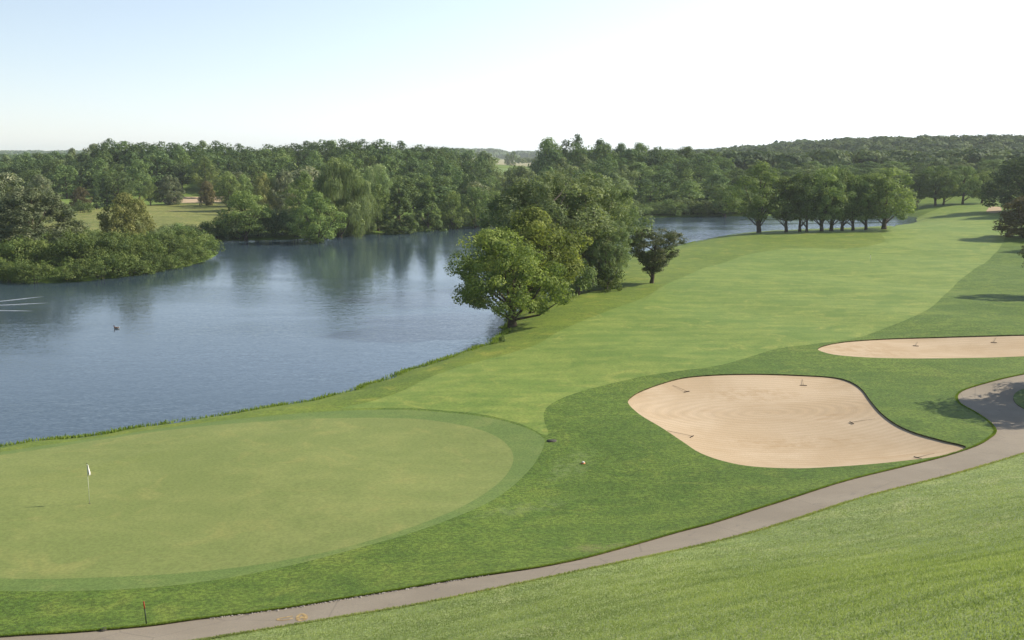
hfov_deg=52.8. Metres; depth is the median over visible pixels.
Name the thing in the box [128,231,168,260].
shrub
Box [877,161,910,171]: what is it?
forest tree
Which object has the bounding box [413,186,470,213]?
forest tree
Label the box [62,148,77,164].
forest tree
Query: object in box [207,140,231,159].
forest tree
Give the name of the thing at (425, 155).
forest tree
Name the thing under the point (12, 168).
forest tree
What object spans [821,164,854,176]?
forest tree
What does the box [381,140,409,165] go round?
forest tree
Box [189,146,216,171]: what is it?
forest tree
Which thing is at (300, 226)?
shrub
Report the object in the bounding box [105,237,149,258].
shrub
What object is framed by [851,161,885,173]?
forest tree
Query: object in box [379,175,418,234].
tree
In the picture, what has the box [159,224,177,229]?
shrub
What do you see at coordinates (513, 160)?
tree
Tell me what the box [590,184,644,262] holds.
tree
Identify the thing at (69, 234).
shrub
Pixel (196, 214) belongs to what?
meadow
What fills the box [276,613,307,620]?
painted mark
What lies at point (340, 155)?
forest tree
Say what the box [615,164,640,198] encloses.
forest tree
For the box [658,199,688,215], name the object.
shrub
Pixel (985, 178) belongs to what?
tree
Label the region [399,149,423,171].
forest tree
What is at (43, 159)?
forest tree
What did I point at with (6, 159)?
forest tree
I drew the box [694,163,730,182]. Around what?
forest tree
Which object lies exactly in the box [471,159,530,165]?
crop field
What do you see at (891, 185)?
tree
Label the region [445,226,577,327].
tree
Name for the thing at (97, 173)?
forest tree
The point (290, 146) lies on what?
forest tree
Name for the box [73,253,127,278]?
shrub
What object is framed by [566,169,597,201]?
forest tree
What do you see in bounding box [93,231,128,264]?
shrub
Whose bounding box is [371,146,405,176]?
forest tree
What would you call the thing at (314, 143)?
forest tree
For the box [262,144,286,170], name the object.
forest tree
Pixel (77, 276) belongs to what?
shrub
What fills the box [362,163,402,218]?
tree
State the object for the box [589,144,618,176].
forest tree
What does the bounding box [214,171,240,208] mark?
tree
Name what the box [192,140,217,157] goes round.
forest tree
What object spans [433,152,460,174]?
forest tree
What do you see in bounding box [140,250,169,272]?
shrub
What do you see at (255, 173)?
forest tree
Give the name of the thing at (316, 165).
forest tree
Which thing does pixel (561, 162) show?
forest tree
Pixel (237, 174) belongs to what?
forest tree
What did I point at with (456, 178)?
forest tree
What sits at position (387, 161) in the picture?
forest tree
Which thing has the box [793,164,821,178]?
forest tree
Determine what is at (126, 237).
shrub
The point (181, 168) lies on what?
forest tree
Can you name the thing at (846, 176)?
tree
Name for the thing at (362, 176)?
forest tree
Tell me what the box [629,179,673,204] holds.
forest tree
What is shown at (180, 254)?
shrub
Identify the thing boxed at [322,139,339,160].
forest tree
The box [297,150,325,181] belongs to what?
forest tree
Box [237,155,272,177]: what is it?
forest tree
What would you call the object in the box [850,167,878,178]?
forest tree
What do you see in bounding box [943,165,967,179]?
forest tree
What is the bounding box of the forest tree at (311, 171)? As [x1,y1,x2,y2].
[287,165,320,206]
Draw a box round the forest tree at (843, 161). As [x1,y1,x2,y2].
[824,160,858,171]
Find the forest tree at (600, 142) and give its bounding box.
[586,138,611,161]
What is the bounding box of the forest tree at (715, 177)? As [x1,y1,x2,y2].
[700,173,735,197]
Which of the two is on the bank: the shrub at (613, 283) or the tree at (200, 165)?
the shrub at (613, 283)
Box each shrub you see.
[0,234,46,263]
[0,239,31,261]
[0,257,8,275]
[0,262,16,281]
[4,258,34,280]
[11,238,54,265]
[12,260,58,283]
[40,230,73,252]
[41,245,81,265]
[46,231,99,264]
[52,262,85,281]
[57,229,87,257]
[61,263,91,279]
[72,200,94,212]
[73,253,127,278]
[77,233,115,263]
[82,227,105,237]
[93,227,138,244]
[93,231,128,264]
[99,250,139,276]
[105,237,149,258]
[109,232,143,245]
[112,258,149,275]
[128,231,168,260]
[129,257,159,274]
[130,230,153,237]
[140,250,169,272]
[143,231,187,258]
[146,227,175,240]
[148,228,182,256]
[157,222,190,234]
[158,254,184,268]
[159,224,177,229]
[160,232,190,245]
[167,249,197,266]
[172,225,202,241]
[172,247,198,264]
[173,244,213,262]
[180,242,211,262]
[182,236,218,255]
[184,224,211,233]
[185,229,222,246]
[188,235,224,251]
[199,216,237,239]
[216,219,257,239]
[232,215,259,237]
[250,212,272,237]
[260,209,291,235]
[263,208,292,236]
[275,208,305,234]
[276,211,316,237]
[369,221,380,230]
[409,211,424,226]
[481,177,499,194]
[484,176,503,195]
[496,179,509,189]
[498,335,505,341]
[504,162,529,178]
[505,173,538,203]
[552,276,578,294]
[559,258,597,295]
[593,262,626,291]
[620,204,643,215]
[638,204,653,214]
[643,202,656,212]
[643,204,671,214]
[650,205,670,214]
[654,199,677,212]
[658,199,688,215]
[675,198,694,214]
[681,200,712,215]
[692,200,712,214]
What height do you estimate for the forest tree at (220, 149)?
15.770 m
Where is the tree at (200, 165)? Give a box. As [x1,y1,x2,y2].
[188,155,222,189]
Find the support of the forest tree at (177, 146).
on the ground at (636, 476)
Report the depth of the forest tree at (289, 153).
419.71 m
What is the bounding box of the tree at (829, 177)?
[799,168,847,230]
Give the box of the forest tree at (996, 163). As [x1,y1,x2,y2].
[975,159,1005,172]
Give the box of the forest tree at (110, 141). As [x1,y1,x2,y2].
[97,138,116,160]
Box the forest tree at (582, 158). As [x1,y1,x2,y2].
[565,154,597,182]
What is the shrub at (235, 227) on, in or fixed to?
on the ground at (636, 476)
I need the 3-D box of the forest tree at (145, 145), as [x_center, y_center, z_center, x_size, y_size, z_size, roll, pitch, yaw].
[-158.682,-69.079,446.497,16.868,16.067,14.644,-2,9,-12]
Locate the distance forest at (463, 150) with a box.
[0,136,882,163]
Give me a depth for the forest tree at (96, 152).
431.85 m
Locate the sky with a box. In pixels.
[0,0,1023,151]
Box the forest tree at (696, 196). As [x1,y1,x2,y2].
[661,180,712,202]
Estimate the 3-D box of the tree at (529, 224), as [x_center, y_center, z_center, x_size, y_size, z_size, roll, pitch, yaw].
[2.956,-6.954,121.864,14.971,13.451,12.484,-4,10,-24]
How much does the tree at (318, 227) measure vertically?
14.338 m
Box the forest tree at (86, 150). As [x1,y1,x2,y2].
[75,143,102,161]
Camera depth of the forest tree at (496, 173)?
432.50 m
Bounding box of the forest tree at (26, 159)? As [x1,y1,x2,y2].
[11,155,46,177]
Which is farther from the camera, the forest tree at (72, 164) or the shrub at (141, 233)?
the forest tree at (72, 164)
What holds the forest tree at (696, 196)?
on the ground at (636, 476)
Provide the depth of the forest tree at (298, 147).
453.68 m
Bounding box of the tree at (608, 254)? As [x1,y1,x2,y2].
[582,214,632,289]
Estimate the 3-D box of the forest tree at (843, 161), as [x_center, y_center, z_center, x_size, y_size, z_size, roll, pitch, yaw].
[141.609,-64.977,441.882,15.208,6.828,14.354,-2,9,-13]
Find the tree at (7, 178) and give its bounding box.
[0,172,44,242]
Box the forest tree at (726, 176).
[719,167,759,184]
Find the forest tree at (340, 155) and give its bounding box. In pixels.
[332,149,357,166]
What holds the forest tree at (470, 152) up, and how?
on the ground at (636, 476)
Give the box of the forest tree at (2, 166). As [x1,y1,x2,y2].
[0,162,12,180]
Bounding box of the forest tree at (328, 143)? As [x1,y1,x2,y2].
[313,141,337,163]
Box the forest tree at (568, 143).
[561,134,587,165]
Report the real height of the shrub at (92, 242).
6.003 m
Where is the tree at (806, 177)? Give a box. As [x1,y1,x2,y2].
[776,172,823,231]
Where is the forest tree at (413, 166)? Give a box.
[402,161,429,203]
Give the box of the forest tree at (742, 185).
[728,176,759,190]
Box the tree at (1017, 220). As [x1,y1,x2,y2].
[992,195,1023,237]
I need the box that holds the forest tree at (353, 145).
[329,142,365,170]
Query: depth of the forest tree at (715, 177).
357.34 m
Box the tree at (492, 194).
[479,190,513,222]
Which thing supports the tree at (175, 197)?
on the meadow
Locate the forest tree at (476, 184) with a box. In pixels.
[461,182,494,211]
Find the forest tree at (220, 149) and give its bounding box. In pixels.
[209,145,238,171]
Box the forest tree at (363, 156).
[353,147,377,175]
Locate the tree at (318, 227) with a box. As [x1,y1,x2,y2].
[286,191,347,242]
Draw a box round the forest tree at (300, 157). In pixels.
[293,145,321,169]
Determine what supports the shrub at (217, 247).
on the ground at (636, 476)
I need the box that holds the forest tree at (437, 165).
[429,156,459,184]
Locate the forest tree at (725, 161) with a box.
[710,156,737,174]
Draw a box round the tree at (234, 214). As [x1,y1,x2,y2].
[211,190,272,239]
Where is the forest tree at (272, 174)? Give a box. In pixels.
[260,171,296,203]
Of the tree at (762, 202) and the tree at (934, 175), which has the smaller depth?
the tree at (762, 202)
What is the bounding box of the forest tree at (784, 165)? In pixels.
[770,161,804,174]
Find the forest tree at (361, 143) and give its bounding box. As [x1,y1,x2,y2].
[351,139,370,169]
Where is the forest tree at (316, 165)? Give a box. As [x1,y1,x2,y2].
[292,157,327,193]
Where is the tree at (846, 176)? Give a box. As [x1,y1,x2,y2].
[827,167,869,230]
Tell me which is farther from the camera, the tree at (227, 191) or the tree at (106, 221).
the tree at (227, 191)
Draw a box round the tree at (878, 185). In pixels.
[853,173,889,229]
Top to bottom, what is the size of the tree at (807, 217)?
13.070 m
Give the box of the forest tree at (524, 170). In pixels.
[505,166,539,198]
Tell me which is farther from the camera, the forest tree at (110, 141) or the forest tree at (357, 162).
the forest tree at (110, 141)
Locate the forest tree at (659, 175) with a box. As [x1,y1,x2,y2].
[641,169,678,196]
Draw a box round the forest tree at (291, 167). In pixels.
[267,162,299,189]
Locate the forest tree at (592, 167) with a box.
[578,158,618,186]
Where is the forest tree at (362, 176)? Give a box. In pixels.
[359,169,395,200]
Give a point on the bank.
(595, 300)
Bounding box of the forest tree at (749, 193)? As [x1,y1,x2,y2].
[739,185,758,198]
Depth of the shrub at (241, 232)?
231.29 m
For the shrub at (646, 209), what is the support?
on the ground at (636, 476)
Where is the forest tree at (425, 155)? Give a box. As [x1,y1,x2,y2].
[418,150,439,176]
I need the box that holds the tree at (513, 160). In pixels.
[510,151,517,164]
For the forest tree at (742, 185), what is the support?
on the ground at (636, 476)
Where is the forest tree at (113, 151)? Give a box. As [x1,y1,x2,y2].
[103,141,127,178]
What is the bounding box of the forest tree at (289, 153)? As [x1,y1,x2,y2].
[266,147,300,171]
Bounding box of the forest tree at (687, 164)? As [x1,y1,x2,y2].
[673,161,703,183]
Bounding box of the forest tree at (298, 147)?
[290,140,315,163]
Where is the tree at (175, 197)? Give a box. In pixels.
[154,174,184,204]
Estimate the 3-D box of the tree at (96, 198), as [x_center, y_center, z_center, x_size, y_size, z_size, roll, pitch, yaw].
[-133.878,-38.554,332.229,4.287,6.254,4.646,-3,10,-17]
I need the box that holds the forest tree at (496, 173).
[470,153,504,180]
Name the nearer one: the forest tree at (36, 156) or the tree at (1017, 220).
the tree at (1017, 220)
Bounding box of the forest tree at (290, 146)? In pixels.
[276,143,303,169]
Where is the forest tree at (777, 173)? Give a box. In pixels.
[746,164,780,187]
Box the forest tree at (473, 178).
[457,175,492,204]
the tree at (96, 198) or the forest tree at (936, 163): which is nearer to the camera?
the tree at (96, 198)
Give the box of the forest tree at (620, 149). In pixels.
[611,142,629,164]
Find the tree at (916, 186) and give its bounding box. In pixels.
[901,173,934,206]
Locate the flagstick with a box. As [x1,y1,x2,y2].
[87,465,90,503]
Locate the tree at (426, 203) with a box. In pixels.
[413,175,446,231]
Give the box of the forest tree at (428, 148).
[415,146,445,163]
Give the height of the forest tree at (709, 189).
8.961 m
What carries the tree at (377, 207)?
on the ground at (636, 476)
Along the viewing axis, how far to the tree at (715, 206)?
319.37 m
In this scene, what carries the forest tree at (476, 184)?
on the ground at (636, 476)
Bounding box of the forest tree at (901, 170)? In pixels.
[873,165,908,179]
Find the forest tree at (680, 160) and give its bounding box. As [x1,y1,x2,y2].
[660,155,694,179]
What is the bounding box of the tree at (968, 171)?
[949,165,984,203]
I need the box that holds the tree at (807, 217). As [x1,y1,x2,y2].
[789,178,826,231]
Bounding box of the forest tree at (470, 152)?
[454,149,478,174]
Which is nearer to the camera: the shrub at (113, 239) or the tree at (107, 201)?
the shrub at (113, 239)
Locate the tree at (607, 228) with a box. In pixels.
[471,169,629,289]
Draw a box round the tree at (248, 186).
[236,174,254,203]
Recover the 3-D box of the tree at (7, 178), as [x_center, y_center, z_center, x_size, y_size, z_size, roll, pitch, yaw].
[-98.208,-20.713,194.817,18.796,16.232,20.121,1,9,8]
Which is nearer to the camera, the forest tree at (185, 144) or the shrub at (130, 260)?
the shrub at (130, 260)
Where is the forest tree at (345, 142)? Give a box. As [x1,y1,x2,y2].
[337,138,359,156]
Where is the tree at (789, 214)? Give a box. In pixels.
[762,175,809,231]
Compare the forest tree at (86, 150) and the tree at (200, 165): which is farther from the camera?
the forest tree at (86, 150)
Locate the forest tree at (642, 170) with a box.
[625,162,654,188]
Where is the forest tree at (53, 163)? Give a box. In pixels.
[40,159,65,194]
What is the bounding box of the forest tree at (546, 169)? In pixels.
[526,165,565,195]
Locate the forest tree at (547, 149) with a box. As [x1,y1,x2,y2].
[533,140,564,177]
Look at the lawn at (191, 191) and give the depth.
402.80 m
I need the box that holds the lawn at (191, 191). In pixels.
[61,165,530,209]
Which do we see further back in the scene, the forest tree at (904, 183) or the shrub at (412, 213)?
the forest tree at (904, 183)
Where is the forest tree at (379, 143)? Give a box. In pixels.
[365,139,395,158]
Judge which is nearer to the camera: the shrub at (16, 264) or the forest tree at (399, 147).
the shrub at (16, 264)
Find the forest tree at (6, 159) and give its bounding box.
[0,154,12,171]
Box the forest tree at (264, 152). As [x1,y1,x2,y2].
[249,148,276,172]
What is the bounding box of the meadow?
[40,203,342,234]
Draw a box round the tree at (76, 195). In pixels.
[69,186,92,208]
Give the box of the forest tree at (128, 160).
[116,151,145,184]
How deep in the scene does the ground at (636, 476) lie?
57.36 m
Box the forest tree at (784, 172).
[775,168,800,183]
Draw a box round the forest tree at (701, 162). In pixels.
[687,153,715,180]
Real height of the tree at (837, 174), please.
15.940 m
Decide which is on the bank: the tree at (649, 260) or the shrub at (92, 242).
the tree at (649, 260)
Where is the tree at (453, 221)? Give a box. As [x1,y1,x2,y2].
[438,190,469,228]
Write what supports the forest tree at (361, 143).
on the ground at (636, 476)
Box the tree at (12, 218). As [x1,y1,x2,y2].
[0,186,90,255]
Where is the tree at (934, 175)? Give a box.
[920,165,958,205]
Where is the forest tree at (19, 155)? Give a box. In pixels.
[11,152,30,169]
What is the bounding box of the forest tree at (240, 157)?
[225,149,255,172]
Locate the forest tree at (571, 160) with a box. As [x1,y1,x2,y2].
[567,142,592,173]
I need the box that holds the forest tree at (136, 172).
[124,159,156,199]
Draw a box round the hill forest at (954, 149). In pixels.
[528,133,1023,171]
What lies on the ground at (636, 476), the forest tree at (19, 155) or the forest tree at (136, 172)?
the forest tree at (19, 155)
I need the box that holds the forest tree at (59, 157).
[48,151,67,167]
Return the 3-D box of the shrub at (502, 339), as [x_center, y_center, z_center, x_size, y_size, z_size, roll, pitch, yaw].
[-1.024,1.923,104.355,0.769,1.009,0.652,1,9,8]
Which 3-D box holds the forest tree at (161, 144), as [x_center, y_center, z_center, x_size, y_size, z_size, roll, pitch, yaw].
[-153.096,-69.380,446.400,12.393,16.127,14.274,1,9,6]
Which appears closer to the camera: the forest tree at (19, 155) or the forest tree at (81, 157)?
the forest tree at (81, 157)
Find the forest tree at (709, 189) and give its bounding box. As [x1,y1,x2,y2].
[702,184,740,204]
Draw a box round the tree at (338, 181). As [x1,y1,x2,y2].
[307,156,373,238]
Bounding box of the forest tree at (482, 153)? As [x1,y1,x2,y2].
[470,151,501,176]
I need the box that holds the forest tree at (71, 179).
[47,164,83,198]
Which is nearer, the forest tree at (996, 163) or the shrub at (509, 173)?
the forest tree at (996, 163)
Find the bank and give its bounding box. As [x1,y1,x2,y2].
[0,226,894,451]
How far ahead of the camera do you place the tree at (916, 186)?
334.43 m
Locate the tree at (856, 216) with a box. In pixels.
[838,175,876,230]
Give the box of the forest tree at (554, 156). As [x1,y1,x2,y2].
[534,149,572,178]
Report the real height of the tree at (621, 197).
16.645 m
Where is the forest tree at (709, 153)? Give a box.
[695,150,725,165]
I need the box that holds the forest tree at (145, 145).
[133,142,154,161]
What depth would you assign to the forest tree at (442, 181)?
332.93 m
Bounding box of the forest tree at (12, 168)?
[0,161,22,184]
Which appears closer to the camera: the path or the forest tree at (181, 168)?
the path
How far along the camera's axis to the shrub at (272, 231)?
235.18 m
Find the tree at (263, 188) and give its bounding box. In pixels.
[252,172,277,211]
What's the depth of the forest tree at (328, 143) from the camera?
434.67 m
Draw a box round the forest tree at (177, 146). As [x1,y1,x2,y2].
[163,143,190,169]
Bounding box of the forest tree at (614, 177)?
[605,172,632,203]
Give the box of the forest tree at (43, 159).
[35,155,58,180]
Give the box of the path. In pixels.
[0,374,1023,639]
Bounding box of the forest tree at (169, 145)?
[164,142,188,158]
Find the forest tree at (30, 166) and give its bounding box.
[16,159,50,186]
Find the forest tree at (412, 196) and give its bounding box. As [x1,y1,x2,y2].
[382,175,422,217]
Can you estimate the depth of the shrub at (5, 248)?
169.12 m
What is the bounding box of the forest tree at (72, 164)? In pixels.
[62,160,95,194]
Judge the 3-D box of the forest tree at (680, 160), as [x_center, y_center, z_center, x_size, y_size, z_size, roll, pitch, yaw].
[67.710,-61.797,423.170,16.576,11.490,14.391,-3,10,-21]
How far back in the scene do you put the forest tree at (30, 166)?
401.58 m
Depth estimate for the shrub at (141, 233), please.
191.33 m
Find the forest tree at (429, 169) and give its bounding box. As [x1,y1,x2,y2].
[400,157,434,193]
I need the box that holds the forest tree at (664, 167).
[648,163,679,183]
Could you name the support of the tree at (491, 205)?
on the ground at (636, 476)
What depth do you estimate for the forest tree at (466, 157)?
437.43 m
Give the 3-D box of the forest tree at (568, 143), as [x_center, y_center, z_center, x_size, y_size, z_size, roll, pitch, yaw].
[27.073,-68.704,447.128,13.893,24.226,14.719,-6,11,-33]
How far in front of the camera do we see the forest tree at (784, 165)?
422.57 m
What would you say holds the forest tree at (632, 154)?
on the ground at (636, 476)
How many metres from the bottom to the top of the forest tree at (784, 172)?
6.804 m
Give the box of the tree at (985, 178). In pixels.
[966,170,999,202]
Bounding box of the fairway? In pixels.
[343,202,1015,435]
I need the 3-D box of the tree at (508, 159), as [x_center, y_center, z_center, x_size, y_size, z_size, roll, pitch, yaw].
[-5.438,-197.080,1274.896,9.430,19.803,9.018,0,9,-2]
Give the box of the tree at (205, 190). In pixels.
[197,181,217,204]
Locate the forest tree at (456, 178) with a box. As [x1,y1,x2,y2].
[431,164,468,193]
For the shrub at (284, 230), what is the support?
on the ground at (636, 476)
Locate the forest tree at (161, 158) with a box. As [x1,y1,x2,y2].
[141,151,182,188]
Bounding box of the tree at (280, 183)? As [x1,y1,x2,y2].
[270,168,297,212]
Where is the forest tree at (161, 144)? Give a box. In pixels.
[147,141,171,158]
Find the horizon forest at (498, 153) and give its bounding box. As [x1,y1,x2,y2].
[0,146,738,158]
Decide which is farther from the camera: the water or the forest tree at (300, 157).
the forest tree at (300, 157)
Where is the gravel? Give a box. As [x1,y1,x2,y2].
[210,575,488,618]
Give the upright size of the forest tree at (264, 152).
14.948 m
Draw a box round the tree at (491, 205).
[478,182,575,259]
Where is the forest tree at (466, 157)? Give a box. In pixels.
[453,152,478,177]
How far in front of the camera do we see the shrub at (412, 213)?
270.37 m
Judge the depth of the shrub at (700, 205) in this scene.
321.66 m
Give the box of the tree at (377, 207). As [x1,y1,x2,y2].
[343,186,381,235]
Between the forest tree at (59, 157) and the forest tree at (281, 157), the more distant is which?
the forest tree at (59, 157)
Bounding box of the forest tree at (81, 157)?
[67,152,98,188]
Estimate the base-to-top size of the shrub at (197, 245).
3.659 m
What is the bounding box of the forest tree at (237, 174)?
[221,171,255,203]
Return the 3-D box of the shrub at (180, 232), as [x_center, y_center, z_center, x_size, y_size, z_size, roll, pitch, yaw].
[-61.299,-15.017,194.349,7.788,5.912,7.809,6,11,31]
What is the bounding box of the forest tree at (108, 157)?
[83,150,126,180]
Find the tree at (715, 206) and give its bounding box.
[708,186,745,216]
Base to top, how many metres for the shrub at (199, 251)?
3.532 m
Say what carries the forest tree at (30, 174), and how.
on the ground at (636, 476)
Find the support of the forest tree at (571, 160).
on the ground at (636, 476)
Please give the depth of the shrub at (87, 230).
211.26 m
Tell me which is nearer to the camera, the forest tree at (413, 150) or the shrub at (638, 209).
the shrub at (638, 209)
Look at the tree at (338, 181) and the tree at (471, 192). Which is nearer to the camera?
the tree at (338, 181)
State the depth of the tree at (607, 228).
137.59 m
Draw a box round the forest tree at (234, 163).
[215,155,241,176]
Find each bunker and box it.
[180,196,221,202]
[628,374,965,467]
[818,335,1023,357]
[986,207,1001,212]
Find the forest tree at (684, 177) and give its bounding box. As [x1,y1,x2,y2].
[668,167,704,199]
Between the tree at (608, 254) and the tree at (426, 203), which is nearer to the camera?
the tree at (608, 254)
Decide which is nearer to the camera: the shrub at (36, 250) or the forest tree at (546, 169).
the shrub at (36, 250)
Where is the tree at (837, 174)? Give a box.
[816,166,857,230]
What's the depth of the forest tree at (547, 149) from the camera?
426.97 m
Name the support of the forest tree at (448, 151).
on the ground at (636, 476)
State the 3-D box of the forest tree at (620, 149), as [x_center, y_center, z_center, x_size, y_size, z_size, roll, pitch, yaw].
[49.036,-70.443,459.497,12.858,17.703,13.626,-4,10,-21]
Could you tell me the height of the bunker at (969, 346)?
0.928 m
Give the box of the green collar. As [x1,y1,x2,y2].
[0,410,544,590]
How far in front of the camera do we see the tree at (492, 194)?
277.56 m
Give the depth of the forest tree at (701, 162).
426.69 m
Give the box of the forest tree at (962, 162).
[945,160,974,171]
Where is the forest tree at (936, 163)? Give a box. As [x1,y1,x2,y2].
[923,160,948,170]
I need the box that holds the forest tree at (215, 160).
[185,152,230,190]
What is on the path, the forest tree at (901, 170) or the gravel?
the gravel
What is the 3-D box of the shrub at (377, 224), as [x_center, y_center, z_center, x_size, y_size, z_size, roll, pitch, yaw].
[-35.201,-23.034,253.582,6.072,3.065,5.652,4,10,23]
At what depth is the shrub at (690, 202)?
321.46 m
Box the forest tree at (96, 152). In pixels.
[89,142,116,167]
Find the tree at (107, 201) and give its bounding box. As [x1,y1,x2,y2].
[98,171,115,205]
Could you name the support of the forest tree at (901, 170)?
on the ground at (636, 476)
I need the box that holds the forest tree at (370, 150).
[363,144,382,166]
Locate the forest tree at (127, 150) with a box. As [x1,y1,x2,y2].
[118,143,147,165]
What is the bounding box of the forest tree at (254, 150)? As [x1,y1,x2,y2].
[244,146,265,170]
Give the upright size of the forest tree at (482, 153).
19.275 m
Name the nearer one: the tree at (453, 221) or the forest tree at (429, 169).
the tree at (453, 221)
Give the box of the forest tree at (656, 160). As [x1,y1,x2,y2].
[637,148,675,176]
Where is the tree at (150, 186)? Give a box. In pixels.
[141,180,159,205]
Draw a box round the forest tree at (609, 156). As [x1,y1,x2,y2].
[597,154,629,184]
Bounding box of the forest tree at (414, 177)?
[402,172,433,208]
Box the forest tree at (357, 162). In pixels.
[339,151,366,188]
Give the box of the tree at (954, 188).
[931,171,962,204]
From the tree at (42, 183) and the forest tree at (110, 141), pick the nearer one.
the tree at (42, 183)
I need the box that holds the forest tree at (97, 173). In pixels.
[81,157,121,190]
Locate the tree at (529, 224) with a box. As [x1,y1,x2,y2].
[473,204,593,313]
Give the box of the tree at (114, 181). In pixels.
[93,171,142,199]
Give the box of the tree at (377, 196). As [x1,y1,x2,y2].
[371,183,394,230]
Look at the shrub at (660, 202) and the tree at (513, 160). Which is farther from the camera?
the tree at (513, 160)
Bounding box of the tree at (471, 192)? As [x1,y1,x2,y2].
[457,186,488,227]
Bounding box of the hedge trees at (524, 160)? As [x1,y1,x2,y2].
[473,152,535,163]
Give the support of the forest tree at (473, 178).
on the ground at (636, 476)
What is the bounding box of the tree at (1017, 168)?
[976,156,1023,207]
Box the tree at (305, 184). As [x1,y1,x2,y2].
[281,169,324,216]
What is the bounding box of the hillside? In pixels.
[213,454,1023,639]
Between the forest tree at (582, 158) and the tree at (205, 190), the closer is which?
the tree at (205, 190)
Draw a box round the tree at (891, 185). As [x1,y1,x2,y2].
[854,167,919,228]
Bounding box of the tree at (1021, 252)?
[1017,243,1023,266]
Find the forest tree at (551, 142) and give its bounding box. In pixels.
[528,137,562,169]
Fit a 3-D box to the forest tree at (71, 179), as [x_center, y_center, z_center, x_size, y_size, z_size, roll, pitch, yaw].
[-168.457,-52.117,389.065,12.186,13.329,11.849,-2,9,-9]
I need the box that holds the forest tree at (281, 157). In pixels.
[266,149,297,183]
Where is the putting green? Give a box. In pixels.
[0,418,512,578]
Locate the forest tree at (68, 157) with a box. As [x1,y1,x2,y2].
[59,154,83,183]
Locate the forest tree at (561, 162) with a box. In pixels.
[536,157,578,183]
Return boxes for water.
[0,215,916,446]
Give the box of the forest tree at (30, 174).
[13,169,52,185]
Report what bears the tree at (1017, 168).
on the ground at (636, 476)
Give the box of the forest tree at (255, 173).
[231,159,269,199]
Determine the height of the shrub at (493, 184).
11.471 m
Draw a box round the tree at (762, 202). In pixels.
[722,160,797,232]
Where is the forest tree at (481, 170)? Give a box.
[459,156,492,185]
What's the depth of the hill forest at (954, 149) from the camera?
580.05 m
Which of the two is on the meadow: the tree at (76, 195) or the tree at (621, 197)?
the tree at (76, 195)
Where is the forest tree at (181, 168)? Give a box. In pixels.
[153,161,190,190]
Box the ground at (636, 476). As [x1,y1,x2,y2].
[0,156,1023,635]
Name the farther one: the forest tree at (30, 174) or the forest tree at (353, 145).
the forest tree at (353, 145)
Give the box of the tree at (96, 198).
[90,191,102,208]
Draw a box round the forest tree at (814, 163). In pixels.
[800,161,826,172]
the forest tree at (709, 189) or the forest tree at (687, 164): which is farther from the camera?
the forest tree at (687, 164)
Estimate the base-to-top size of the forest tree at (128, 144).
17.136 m
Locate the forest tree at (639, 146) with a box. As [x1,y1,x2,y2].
[633,142,649,156]
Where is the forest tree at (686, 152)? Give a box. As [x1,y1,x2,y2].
[675,146,697,168]
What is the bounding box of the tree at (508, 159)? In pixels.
[504,153,510,164]
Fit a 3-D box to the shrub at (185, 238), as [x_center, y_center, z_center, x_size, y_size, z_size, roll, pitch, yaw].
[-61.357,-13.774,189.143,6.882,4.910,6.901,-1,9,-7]
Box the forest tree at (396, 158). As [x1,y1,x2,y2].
[373,154,407,177]
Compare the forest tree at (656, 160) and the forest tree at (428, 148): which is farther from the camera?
the forest tree at (428, 148)
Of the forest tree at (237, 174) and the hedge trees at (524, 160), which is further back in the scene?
the hedge trees at (524, 160)
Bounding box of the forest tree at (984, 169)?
[970,167,997,177]
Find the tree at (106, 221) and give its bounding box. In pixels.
[96,192,156,239]
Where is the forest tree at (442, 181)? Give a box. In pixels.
[418,175,460,191]
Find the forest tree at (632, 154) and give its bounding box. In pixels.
[604,148,651,183]
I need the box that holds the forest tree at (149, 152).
[137,145,168,176]
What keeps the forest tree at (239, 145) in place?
on the ground at (636, 476)
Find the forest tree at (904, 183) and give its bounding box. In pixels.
[898,175,924,191]
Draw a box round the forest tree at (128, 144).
[115,141,140,163]
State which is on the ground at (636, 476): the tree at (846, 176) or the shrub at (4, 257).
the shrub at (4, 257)
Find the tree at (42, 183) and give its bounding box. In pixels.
[25,175,60,217]
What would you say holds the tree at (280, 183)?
on the meadow
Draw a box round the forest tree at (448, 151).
[441,147,458,164]
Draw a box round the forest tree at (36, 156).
[26,152,52,165]
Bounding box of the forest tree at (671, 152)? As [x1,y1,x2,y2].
[646,146,676,167]
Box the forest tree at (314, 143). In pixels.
[305,139,330,164]
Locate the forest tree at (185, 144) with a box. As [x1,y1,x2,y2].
[182,142,199,168]
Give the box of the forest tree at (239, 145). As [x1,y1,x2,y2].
[224,143,245,170]
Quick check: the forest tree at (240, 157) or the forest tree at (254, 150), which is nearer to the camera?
the forest tree at (240, 157)
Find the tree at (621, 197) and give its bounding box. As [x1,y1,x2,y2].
[545,171,654,284]
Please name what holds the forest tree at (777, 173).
on the ground at (636, 476)
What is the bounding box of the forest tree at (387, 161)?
[379,155,403,178]
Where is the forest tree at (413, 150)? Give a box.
[402,144,426,168]
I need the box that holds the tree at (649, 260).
[628,228,687,282]
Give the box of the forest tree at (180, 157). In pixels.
[163,148,194,188]
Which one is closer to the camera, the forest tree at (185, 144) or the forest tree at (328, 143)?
the forest tree at (328, 143)
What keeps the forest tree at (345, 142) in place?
on the ground at (636, 476)
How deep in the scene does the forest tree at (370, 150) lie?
420.84 m
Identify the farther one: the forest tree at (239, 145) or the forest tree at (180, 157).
the forest tree at (239, 145)

